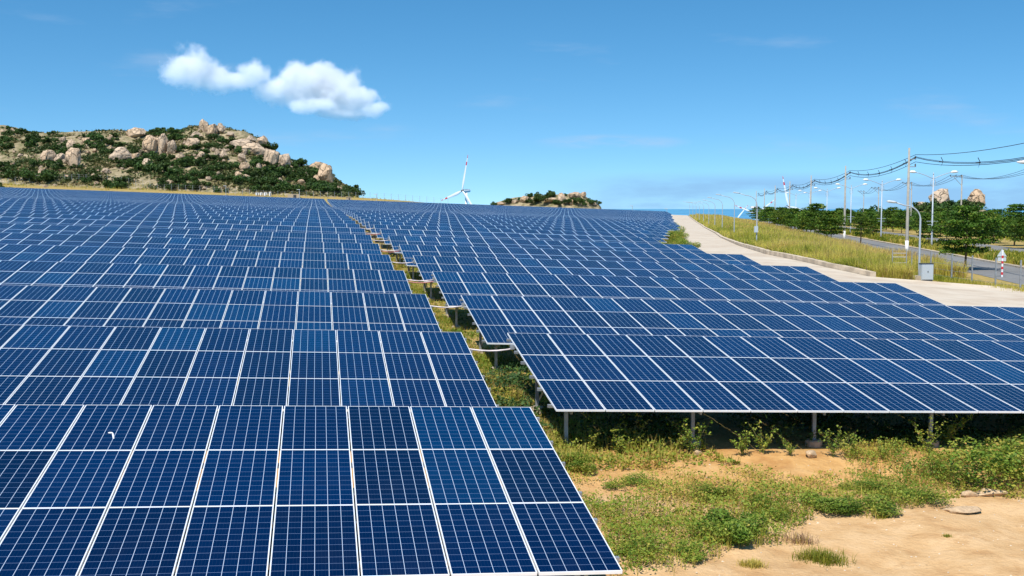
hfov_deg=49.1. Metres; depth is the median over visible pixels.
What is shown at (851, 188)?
street lamp
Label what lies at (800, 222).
tiered tree
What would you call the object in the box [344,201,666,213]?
solar row
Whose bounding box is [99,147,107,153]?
shrub
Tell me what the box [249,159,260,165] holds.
shrub
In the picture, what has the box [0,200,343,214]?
solar row
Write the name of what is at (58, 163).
tree
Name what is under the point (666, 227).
solar row
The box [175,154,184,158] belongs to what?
boulder
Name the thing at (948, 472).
bush
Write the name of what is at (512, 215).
solar row
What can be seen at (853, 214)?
tiered tree
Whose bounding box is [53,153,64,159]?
boulder
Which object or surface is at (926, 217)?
tiered tree
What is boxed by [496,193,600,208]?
rocky hill
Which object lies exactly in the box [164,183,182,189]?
shrub
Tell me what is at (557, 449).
strip grass
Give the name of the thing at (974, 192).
boulder
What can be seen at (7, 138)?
shrub
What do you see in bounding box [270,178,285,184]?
shrub
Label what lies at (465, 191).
wind turbine
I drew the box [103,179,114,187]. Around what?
shrub
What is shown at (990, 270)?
road
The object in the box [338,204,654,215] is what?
solar row
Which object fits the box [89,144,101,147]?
shrub
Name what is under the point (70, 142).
boulder
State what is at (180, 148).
shrub
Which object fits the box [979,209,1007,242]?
tiered tree
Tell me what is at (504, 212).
solar row
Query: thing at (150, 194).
solar row
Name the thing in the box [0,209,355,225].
solar row
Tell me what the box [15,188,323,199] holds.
solar row
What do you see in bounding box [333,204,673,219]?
solar row
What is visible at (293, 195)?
utility hut
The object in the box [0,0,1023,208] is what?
sky
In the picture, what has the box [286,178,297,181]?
shrub
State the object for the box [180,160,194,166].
shrub
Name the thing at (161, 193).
solar row
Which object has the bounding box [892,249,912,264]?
metal gate
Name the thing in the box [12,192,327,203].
solar row
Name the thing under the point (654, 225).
solar row
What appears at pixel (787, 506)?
bush
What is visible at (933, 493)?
bush
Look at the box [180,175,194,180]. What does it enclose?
shrub
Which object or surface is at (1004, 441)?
bush
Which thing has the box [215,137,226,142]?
shrub
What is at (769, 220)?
tiered tree
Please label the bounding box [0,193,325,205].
solar row
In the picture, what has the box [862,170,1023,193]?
power cables
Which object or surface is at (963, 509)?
rock
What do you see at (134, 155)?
boulder
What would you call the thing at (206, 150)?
shrub
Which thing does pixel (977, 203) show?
tree
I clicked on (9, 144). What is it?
shrub
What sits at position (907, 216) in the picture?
power pole
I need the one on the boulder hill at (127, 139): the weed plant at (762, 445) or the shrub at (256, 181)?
the shrub at (256, 181)
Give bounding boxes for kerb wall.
[689,216,875,276]
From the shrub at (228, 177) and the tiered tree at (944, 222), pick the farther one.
the shrub at (228, 177)
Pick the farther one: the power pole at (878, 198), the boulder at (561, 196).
the boulder at (561, 196)
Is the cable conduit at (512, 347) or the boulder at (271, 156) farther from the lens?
the boulder at (271, 156)
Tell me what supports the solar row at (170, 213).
on the ground at (990, 542)
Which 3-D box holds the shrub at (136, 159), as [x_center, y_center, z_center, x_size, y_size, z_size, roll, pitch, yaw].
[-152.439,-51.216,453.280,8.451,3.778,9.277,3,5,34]
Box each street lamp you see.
[814,187,839,209]
[835,183,867,232]
[863,179,901,235]
[910,170,957,243]
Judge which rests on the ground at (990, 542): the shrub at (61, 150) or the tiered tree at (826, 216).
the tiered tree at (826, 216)
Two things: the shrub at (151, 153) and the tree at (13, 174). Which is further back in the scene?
the shrub at (151, 153)
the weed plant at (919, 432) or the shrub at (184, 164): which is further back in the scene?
the shrub at (184, 164)
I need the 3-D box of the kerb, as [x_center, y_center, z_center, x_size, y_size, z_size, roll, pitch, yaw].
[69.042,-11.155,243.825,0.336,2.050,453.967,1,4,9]
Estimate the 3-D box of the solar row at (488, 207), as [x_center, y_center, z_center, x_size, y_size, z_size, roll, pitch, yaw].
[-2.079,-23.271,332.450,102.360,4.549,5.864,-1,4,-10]
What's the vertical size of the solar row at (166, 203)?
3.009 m
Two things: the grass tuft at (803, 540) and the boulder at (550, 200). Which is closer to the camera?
the grass tuft at (803, 540)
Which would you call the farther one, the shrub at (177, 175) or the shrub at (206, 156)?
the shrub at (206, 156)
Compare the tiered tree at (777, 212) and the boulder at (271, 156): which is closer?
the tiered tree at (777, 212)
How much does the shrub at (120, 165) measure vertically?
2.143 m
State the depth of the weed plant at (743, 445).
22.30 m
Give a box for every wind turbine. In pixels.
[441,156,470,203]
[735,200,773,219]
[783,178,801,209]
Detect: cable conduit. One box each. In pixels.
[381,248,400,252]
[408,277,435,282]
[430,303,465,307]
[469,344,515,351]
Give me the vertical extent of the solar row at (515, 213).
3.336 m
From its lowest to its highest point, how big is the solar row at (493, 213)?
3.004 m
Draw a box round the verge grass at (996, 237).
[842,222,1023,241]
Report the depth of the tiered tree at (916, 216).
223.09 m
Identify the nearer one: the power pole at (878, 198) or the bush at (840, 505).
the bush at (840, 505)
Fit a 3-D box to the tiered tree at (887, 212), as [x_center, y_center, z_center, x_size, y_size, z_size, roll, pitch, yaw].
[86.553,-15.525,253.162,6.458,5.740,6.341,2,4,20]
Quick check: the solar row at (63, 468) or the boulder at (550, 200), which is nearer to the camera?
the solar row at (63, 468)
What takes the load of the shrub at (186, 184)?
on the boulder hill at (127, 139)
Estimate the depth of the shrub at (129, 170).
441.45 m
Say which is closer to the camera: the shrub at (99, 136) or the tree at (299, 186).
the tree at (299, 186)
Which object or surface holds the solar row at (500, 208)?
on the ground at (990, 542)
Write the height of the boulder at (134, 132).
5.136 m
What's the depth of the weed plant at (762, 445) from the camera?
22.33 m
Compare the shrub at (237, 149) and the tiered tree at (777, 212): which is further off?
the shrub at (237, 149)
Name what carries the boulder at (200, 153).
on the boulder hill at (127, 139)
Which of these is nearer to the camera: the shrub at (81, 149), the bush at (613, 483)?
the bush at (613, 483)
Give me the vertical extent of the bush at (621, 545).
0.277 m
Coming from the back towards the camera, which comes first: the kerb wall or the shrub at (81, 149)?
the shrub at (81, 149)
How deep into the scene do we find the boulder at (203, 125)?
503.82 m
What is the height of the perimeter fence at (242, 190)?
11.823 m
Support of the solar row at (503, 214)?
on the ground at (990, 542)
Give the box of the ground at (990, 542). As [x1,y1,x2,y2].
[2,184,1023,575]
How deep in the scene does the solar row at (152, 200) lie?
214.66 m
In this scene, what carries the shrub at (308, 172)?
on the boulder hill at (127, 139)
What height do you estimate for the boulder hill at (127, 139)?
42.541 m
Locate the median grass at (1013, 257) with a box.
[803,226,1023,265]
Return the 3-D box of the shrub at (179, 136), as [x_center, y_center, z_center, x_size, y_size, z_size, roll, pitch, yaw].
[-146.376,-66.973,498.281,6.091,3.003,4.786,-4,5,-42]
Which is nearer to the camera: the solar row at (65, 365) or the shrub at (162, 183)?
the solar row at (65, 365)
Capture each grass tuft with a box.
[736,558,768,569]
[778,529,820,546]
[789,544,856,568]
[876,513,887,519]
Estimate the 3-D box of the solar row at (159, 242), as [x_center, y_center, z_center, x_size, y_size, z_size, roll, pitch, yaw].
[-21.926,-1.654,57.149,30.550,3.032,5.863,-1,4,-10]
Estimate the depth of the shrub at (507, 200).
651.35 m
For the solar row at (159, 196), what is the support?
on the ground at (990, 542)
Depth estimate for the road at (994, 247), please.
160.89 m
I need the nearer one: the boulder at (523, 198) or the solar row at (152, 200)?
the solar row at (152, 200)
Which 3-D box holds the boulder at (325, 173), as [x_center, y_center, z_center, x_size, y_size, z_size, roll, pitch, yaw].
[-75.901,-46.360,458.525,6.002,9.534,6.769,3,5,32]
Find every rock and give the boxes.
[693,449,701,455]
[806,450,816,458]
[942,506,981,513]
[961,490,978,496]
[975,488,1007,496]
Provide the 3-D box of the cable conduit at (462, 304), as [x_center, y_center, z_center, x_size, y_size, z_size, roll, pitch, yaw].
[-2.101,0.554,35.517,1.607,0.165,0.120,-1,4,-10]
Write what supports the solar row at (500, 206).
on the ground at (990, 542)
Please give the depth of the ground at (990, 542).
19.10 m
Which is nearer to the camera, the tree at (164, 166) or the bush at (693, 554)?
the bush at (693, 554)
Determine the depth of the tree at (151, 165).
443.85 m
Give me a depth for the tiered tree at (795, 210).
230.97 m
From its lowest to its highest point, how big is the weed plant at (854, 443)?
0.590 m
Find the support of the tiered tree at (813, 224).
on the ground at (990, 542)
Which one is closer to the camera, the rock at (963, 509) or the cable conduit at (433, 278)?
the rock at (963, 509)
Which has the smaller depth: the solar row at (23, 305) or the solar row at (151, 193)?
the solar row at (23, 305)
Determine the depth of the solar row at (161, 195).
326.09 m
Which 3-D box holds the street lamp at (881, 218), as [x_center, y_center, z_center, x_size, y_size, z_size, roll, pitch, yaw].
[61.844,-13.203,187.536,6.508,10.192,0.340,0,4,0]
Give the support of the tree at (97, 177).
on the boulder hill at (127, 139)
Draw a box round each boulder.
[39,150,55,160]
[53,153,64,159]
[65,147,80,168]
[66,139,74,148]
[102,168,111,173]
[109,147,131,159]
[127,127,146,137]
[132,153,138,157]
[142,135,156,152]
[142,158,152,168]
[157,133,168,153]
[167,140,176,153]
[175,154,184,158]
[185,138,199,146]
[190,131,201,136]
[196,151,204,157]
[199,119,208,131]
[208,124,217,133]
[215,149,219,158]
[217,123,225,132]
[220,148,226,158]
[229,139,251,147]
[238,153,245,160]
[239,162,249,169]
[242,143,264,155]
[247,135,255,141]
[257,135,267,144]
[263,148,279,165]
[278,153,290,166]
[310,162,326,167]
[318,163,332,182]
[520,196,528,202]
[544,198,556,202]
[558,193,565,202]
[568,192,580,198]
[928,188,949,202]
[967,194,985,206]
[969,189,983,196]
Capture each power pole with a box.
[789,183,792,227]
[809,175,814,231]
[843,166,850,238]
[871,187,878,213]
[902,182,911,215]
[905,148,915,250]
[950,175,962,204]
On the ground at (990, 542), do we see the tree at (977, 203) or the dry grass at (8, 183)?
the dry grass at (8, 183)
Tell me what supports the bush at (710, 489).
on the ground at (990, 542)
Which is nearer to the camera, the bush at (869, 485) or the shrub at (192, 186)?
the bush at (869, 485)
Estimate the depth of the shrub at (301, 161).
517.23 m
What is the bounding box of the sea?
[615,209,1023,219]
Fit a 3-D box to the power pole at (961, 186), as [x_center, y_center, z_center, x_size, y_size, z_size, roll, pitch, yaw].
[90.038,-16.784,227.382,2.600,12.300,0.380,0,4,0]
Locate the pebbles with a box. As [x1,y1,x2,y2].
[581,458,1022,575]
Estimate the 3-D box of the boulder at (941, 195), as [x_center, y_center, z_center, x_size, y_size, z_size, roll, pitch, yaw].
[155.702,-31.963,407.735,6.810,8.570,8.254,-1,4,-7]
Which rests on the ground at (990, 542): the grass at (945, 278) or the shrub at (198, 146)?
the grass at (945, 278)
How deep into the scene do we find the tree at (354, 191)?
447.33 m
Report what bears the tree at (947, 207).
on the low hill
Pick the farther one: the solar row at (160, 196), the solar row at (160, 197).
the solar row at (160, 196)
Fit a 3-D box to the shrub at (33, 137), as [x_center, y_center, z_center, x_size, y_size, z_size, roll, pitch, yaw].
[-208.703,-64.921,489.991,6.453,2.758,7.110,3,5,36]
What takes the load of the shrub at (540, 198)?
on the rocky hill at (561, 205)
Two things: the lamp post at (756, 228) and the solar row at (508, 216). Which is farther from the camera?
the solar row at (508, 216)
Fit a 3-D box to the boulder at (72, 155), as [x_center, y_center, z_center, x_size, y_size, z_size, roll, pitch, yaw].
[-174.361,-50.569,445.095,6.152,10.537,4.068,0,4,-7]
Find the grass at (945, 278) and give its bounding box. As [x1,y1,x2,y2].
[913,271,1023,291]
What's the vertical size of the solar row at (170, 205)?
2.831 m
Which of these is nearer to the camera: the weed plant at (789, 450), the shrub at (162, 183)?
the weed plant at (789, 450)
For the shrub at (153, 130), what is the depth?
514.61 m
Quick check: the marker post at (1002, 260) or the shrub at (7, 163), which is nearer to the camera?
the marker post at (1002, 260)
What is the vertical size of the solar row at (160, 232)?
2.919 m
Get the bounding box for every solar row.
[0,187,305,198]
[0,188,307,199]
[0,189,325,201]
[0,190,311,201]
[0,191,313,202]
[0,192,328,204]
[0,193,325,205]
[0,194,319,205]
[0,195,315,206]
[0,196,321,207]
[0,197,338,209]
[0,198,340,210]
[0,199,341,211]
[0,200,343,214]
[0,202,346,215]
[0,204,349,217]
[0,206,352,220]
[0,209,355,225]
[0,212,359,232]
[0,217,365,240]
[0,223,372,250]
[0,232,381,262]
[0,244,393,289]
[0,260,412,328]
[0,285,441,367]
[0,324,498,414]
[0,404,621,575]
[2,189,316,200]
[2,192,319,203]
[4,187,313,198]
[5,188,316,199]
[5,195,322,206]
[6,190,322,201]
[6,197,331,208]
[8,191,326,202]
[8,193,327,204]
[9,196,330,207]
[10,194,329,205]
[11,195,330,206]
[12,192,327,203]
[13,189,324,200]
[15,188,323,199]
[18,196,333,207]
[18,197,336,208]
[327,199,665,211]
[328,199,661,211]
[328,200,670,214]
[329,200,669,214]
[329,201,665,213]
[330,201,664,213]
[330,202,672,216]
[331,202,671,216]
[331,203,671,217]
[332,203,670,217]
[332,204,663,215]
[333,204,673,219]
[334,205,672,219]
[335,205,673,220]
[335,206,667,218]
[336,206,666,218]
[337,207,664,218]
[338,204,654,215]
[338,207,675,222]
[339,207,676,223]
[340,208,667,219]
[341,208,666,219]
[343,208,663,219]
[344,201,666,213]
[344,209,654,219]
[345,200,671,214]
[346,209,678,225]
[347,209,679,226]
[349,210,677,226]
[351,211,679,229]
[353,212,678,230]
[356,214,667,232]
[359,216,668,235]
[364,219,667,238]
[368,221,666,242]
[373,224,625,248]
[379,229,661,254]
[388,235,705,264]
[398,244,760,281]
[412,255,838,300]
[431,271,945,328]
[460,295,1023,369]
[506,333,1023,447]
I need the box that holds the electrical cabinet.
[919,263,933,280]
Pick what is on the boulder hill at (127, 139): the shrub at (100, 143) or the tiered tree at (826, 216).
the shrub at (100, 143)
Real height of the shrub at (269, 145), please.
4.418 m
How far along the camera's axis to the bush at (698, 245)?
101.65 m
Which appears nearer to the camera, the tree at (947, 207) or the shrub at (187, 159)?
the tree at (947, 207)
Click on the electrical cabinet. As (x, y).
(925, 271)
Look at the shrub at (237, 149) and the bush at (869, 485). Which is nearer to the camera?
the bush at (869, 485)
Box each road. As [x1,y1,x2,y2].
[760,221,1023,285]
[842,226,1023,251]
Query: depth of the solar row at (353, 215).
144.84 m
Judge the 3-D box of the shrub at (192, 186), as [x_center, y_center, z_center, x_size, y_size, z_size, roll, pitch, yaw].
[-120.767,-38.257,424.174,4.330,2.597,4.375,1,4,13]
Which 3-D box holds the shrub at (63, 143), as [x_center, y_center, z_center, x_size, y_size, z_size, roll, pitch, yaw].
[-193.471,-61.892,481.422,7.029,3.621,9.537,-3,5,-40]
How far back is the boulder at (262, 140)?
499.53 m
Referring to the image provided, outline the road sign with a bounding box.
[997,250,1005,260]
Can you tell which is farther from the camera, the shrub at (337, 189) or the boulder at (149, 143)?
the boulder at (149, 143)
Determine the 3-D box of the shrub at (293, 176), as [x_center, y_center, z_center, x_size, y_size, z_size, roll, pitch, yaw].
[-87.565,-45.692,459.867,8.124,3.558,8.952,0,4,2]
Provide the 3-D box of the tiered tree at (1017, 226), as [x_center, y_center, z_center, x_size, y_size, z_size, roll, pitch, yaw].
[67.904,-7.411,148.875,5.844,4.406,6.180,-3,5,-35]
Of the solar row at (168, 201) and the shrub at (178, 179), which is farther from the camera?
the shrub at (178, 179)
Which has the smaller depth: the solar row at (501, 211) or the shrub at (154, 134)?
the solar row at (501, 211)
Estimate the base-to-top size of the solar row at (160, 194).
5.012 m
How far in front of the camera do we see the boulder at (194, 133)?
496.07 m
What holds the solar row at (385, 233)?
on the ground at (990, 542)
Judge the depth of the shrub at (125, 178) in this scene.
428.09 m
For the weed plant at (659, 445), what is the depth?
22.30 m
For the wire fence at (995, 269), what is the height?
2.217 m
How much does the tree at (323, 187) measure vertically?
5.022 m
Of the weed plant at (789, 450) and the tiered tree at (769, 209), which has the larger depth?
the tiered tree at (769, 209)
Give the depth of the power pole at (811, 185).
231.07 m
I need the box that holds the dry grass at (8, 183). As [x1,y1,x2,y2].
[1,178,409,201]
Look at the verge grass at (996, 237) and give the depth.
201.36 m
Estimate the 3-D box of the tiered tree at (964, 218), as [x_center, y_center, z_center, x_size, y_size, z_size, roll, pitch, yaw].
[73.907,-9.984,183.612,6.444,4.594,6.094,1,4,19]
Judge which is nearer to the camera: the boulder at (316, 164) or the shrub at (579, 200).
the boulder at (316, 164)
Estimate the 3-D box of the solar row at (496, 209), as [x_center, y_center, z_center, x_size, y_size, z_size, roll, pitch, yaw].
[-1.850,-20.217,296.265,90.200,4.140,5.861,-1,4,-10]
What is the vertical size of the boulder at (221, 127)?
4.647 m
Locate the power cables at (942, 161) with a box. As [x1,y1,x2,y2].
[760,143,1023,195]
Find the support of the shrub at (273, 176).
on the boulder hill at (127, 139)
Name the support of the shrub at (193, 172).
on the boulder hill at (127, 139)
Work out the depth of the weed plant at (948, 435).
24.35 m
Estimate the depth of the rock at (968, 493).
20.23 m
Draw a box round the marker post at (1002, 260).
[1001,250,1003,276]
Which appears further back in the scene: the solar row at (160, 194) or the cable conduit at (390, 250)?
the solar row at (160, 194)
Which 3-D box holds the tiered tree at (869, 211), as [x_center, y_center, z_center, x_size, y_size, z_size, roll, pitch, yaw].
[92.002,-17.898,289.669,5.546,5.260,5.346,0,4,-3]
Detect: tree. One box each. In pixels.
[0,169,11,177]
[8,170,20,179]
[18,167,40,179]
[28,168,58,181]
[46,158,64,168]
[81,177,91,182]
[89,174,102,180]
[136,160,156,171]
[154,162,179,172]
[249,184,259,190]
[263,183,275,192]
[275,184,291,191]
[294,183,304,191]
[312,182,333,192]
[346,188,357,193]
[746,206,760,218]
[758,206,773,220]
[759,207,774,222]
[766,207,784,223]
[766,213,781,224]
[770,207,786,224]
[776,208,793,228]
[781,208,799,228]
[782,208,800,228]
[788,210,806,228]
[794,209,820,231]
[795,203,826,232]
[804,210,842,235]
[815,210,850,236]
[835,210,849,219]
[841,209,858,221]
[847,211,863,227]
[856,214,886,233]
[858,209,875,219]
[876,211,896,229]
[882,207,904,231]
[889,210,911,233]
[909,212,928,234]
[911,213,944,242]
[912,202,925,210]
[919,202,940,210]
[927,204,1010,266]
[927,207,950,234]
[933,203,959,211]
[935,212,953,238]
[941,200,965,205]
[946,216,980,238]
[950,201,973,206]
[963,199,981,205]
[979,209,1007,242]
[994,203,1023,245]
[1002,217,1023,241]
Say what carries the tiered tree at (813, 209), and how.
on the ground at (990, 542)
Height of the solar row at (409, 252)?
2.446 m
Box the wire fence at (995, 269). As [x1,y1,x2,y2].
[930,251,1021,289]
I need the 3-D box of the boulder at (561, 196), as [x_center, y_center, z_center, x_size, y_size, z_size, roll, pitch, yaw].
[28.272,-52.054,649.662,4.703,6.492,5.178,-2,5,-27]
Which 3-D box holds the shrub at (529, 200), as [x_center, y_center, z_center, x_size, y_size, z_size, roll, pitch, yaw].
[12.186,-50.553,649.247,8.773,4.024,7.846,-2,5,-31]
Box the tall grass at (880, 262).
[690,213,976,279]
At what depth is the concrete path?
74.33 m
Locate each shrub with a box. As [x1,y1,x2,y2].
[0,161,10,166]
[3,136,17,141]
[5,142,13,147]
[24,136,39,141]
[24,139,38,146]
[25,131,41,140]
[28,158,46,164]
[33,175,50,181]
[40,138,59,142]
[48,144,61,149]
[53,148,67,152]
[53,165,66,170]
[54,140,67,145]
[68,163,82,168]
[70,143,86,148]
[73,145,85,151]
[86,132,104,140]
[88,141,105,148]
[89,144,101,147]
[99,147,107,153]
[102,139,117,143]
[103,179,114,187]
[108,183,126,188]
[113,142,132,147]
[114,157,123,163]
[116,163,128,167]
[118,177,133,182]
[125,157,143,163]
[125,168,137,172]
[128,160,142,165]
[131,146,143,153]
[144,151,166,157]
[146,132,158,135]
[148,127,161,132]
[154,156,169,160]
[156,177,167,181]
[157,181,169,185]
[163,168,183,176]
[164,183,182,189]
[167,128,182,133]
[168,132,177,139]
[168,175,180,181]
[170,173,186,178]
[172,178,185,182]
[176,134,187,139]
[176,145,190,151]
[178,157,197,164]
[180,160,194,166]
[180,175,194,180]
[181,183,196,187]
[186,134,202,139]
[188,169,200,174]
[188,184,199,189]
[191,143,208,149]
[192,180,211,186]
[194,157,206,164]
[197,170,212,176]
[199,154,218,160]
[200,148,209,152]
[200,166,217,170]
[205,133,224,138]
[210,163,231,169]
[212,175,224,179]
[212,185,228,192]
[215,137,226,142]
[224,136,237,142]
[224,175,236,179]
[232,161,240,167]
[232,174,254,183]
[234,147,250,153]
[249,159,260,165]
[250,155,263,159]
[251,167,266,175]
[252,177,270,184]
[257,169,275,175]
[259,176,273,182]
[260,174,276,179]
[261,141,278,148]
[262,166,269,172]
[264,161,280,167]
[268,166,284,172]
[270,170,280,177]
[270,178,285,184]
[281,168,298,175]
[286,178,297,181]
[288,172,305,177]
[293,158,307,165]
[295,176,316,182]
[297,170,311,174]
[307,178,321,182]
[330,185,340,191]
[343,185,360,193]
[502,198,513,202]
[525,198,537,203]
[533,194,548,201]
[538,192,554,196]
[554,199,566,203]
[571,197,585,204]
[583,198,594,203]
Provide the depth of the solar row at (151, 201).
180.42 m
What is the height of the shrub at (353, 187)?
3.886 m
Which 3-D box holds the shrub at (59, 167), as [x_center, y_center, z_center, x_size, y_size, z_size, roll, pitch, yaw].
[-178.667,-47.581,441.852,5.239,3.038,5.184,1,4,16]
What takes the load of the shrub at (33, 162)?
on the boulder hill at (127, 139)
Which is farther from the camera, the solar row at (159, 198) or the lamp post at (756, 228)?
the solar row at (159, 198)
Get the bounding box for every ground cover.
[481,363,1023,450]
[544,414,1023,575]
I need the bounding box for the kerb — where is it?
[768,221,1023,268]
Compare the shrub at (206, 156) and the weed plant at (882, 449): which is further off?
the shrub at (206, 156)
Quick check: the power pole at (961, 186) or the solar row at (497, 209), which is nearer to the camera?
the power pole at (961, 186)
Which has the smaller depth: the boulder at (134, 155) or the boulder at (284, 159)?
the boulder at (134, 155)
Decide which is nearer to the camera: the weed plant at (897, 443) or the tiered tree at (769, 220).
the weed plant at (897, 443)
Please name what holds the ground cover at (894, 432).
on the ground at (990, 542)
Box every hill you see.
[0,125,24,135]
[0,127,353,197]
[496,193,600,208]
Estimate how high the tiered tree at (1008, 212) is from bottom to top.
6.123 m
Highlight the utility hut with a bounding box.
[288,194,298,197]
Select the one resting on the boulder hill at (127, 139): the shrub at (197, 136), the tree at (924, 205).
the shrub at (197, 136)
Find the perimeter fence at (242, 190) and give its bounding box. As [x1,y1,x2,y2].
[2,175,442,202]
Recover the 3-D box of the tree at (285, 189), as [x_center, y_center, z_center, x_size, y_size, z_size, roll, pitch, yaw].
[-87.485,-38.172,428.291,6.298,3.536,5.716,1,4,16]
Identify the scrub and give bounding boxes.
[0,124,358,197]
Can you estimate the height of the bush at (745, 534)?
0.482 m
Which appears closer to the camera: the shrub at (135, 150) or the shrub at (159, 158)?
the shrub at (159, 158)
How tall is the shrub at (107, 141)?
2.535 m
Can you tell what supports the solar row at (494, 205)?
on the ground at (990, 542)
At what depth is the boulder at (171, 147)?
472.83 m
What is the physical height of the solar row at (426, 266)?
2.455 m
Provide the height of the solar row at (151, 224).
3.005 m
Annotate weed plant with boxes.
[560,420,587,440]
[579,426,600,450]
[610,423,633,453]
[619,413,650,449]
[652,439,669,454]
[666,416,712,450]
[668,431,692,452]
[730,430,752,455]
[745,420,778,452]
[779,435,796,455]
[818,425,857,456]
[838,432,865,457]
[876,437,891,458]
[883,437,907,453]
[909,415,945,451]
[934,414,972,445]
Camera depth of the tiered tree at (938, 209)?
209.16 m
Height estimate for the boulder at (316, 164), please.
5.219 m
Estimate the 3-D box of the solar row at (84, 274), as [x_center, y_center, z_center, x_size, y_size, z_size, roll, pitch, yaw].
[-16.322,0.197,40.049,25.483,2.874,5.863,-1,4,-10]
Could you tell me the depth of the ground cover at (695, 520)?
19.10 m
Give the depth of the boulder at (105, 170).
439.20 m
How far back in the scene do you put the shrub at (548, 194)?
653.77 m
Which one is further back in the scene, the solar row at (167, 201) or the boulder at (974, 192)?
the boulder at (974, 192)
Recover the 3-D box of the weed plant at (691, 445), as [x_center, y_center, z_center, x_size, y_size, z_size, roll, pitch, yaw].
[3.640,2.990,22.817,0.952,0.801,0.565,0,4,-4]
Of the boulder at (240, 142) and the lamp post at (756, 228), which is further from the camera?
the boulder at (240, 142)
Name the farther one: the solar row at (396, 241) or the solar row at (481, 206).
the solar row at (481, 206)
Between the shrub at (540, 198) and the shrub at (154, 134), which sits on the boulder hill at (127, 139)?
the shrub at (154, 134)
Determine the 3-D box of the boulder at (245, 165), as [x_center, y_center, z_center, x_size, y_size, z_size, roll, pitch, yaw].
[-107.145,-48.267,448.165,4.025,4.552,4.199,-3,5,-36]
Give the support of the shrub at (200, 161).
on the boulder hill at (127, 139)
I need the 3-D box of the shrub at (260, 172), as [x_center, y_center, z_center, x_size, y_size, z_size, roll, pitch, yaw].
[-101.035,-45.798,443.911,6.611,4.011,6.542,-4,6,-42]
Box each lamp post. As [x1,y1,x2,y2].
[716,194,734,232]
[733,192,757,238]
[886,200,920,274]
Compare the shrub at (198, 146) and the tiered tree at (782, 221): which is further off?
the shrub at (198, 146)
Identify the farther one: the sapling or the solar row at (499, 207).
the solar row at (499, 207)
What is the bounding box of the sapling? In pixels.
[847,213,875,243]
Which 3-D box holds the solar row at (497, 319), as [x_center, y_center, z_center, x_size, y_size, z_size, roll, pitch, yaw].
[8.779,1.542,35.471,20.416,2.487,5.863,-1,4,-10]
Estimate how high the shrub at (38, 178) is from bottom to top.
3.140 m
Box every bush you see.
[566,452,597,472]
[601,470,661,488]
[608,534,671,562]
[660,237,687,243]
[663,229,682,242]
[666,230,688,237]
[667,539,707,561]
[668,238,700,247]
[673,481,737,501]
[688,507,769,543]
[742,490,797,519]
[797,492,903,516]
[838,479,897,491]
[846,205,882,223]
[875,481,955,507]
[911,203,955,221]
[914,456,979,483]
[922,435,1023,491]
[976,434,1023,478]
[979,227,1019,237]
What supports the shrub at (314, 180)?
on the boulder hill at (127, 139)
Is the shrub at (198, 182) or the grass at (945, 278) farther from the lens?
the shrub at (198, 182)
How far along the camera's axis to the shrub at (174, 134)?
498.35 m
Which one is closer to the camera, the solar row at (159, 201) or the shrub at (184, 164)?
the solar row at (159, 201)
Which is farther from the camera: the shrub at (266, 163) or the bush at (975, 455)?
the shrub at (266, 163)
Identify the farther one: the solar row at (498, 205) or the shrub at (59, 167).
the shrub at (59, 167)
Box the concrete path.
[671,215,1023,306]
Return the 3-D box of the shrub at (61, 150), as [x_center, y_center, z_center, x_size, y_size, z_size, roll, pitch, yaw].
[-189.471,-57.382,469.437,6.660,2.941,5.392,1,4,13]
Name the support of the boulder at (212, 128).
on the boulder hill at (127, 139)
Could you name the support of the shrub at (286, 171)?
on the boulder hill at (127, 139)
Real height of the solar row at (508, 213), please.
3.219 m
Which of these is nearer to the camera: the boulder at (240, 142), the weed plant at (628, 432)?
the weed plant at (628, 432)
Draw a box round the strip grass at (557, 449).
[373,242,742,471]
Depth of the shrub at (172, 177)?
430.24 m
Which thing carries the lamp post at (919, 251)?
on the ground at (990, 542)
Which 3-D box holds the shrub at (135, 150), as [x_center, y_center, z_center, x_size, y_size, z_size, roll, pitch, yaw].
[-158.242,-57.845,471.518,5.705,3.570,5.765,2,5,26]
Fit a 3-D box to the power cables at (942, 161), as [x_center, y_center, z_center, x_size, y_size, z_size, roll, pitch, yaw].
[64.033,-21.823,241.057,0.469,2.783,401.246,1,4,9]
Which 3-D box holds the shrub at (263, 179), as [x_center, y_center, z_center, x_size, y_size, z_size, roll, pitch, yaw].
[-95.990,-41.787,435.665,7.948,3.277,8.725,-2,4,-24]
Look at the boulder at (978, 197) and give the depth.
419.54 m
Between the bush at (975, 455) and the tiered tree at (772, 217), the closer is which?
the bush at (975, 455)
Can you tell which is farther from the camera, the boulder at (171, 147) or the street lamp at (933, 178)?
the boulder at (171, 147)
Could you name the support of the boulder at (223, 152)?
on the boulder hill at (127, 139)
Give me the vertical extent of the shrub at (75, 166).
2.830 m
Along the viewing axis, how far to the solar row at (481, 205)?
379.16 m
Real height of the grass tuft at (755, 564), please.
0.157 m
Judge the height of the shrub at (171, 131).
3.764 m
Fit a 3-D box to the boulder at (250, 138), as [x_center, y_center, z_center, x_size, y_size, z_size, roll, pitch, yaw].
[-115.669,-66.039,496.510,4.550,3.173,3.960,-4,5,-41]
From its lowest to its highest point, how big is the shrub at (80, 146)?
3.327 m
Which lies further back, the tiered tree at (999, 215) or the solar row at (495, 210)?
the solar row at (495, 210)

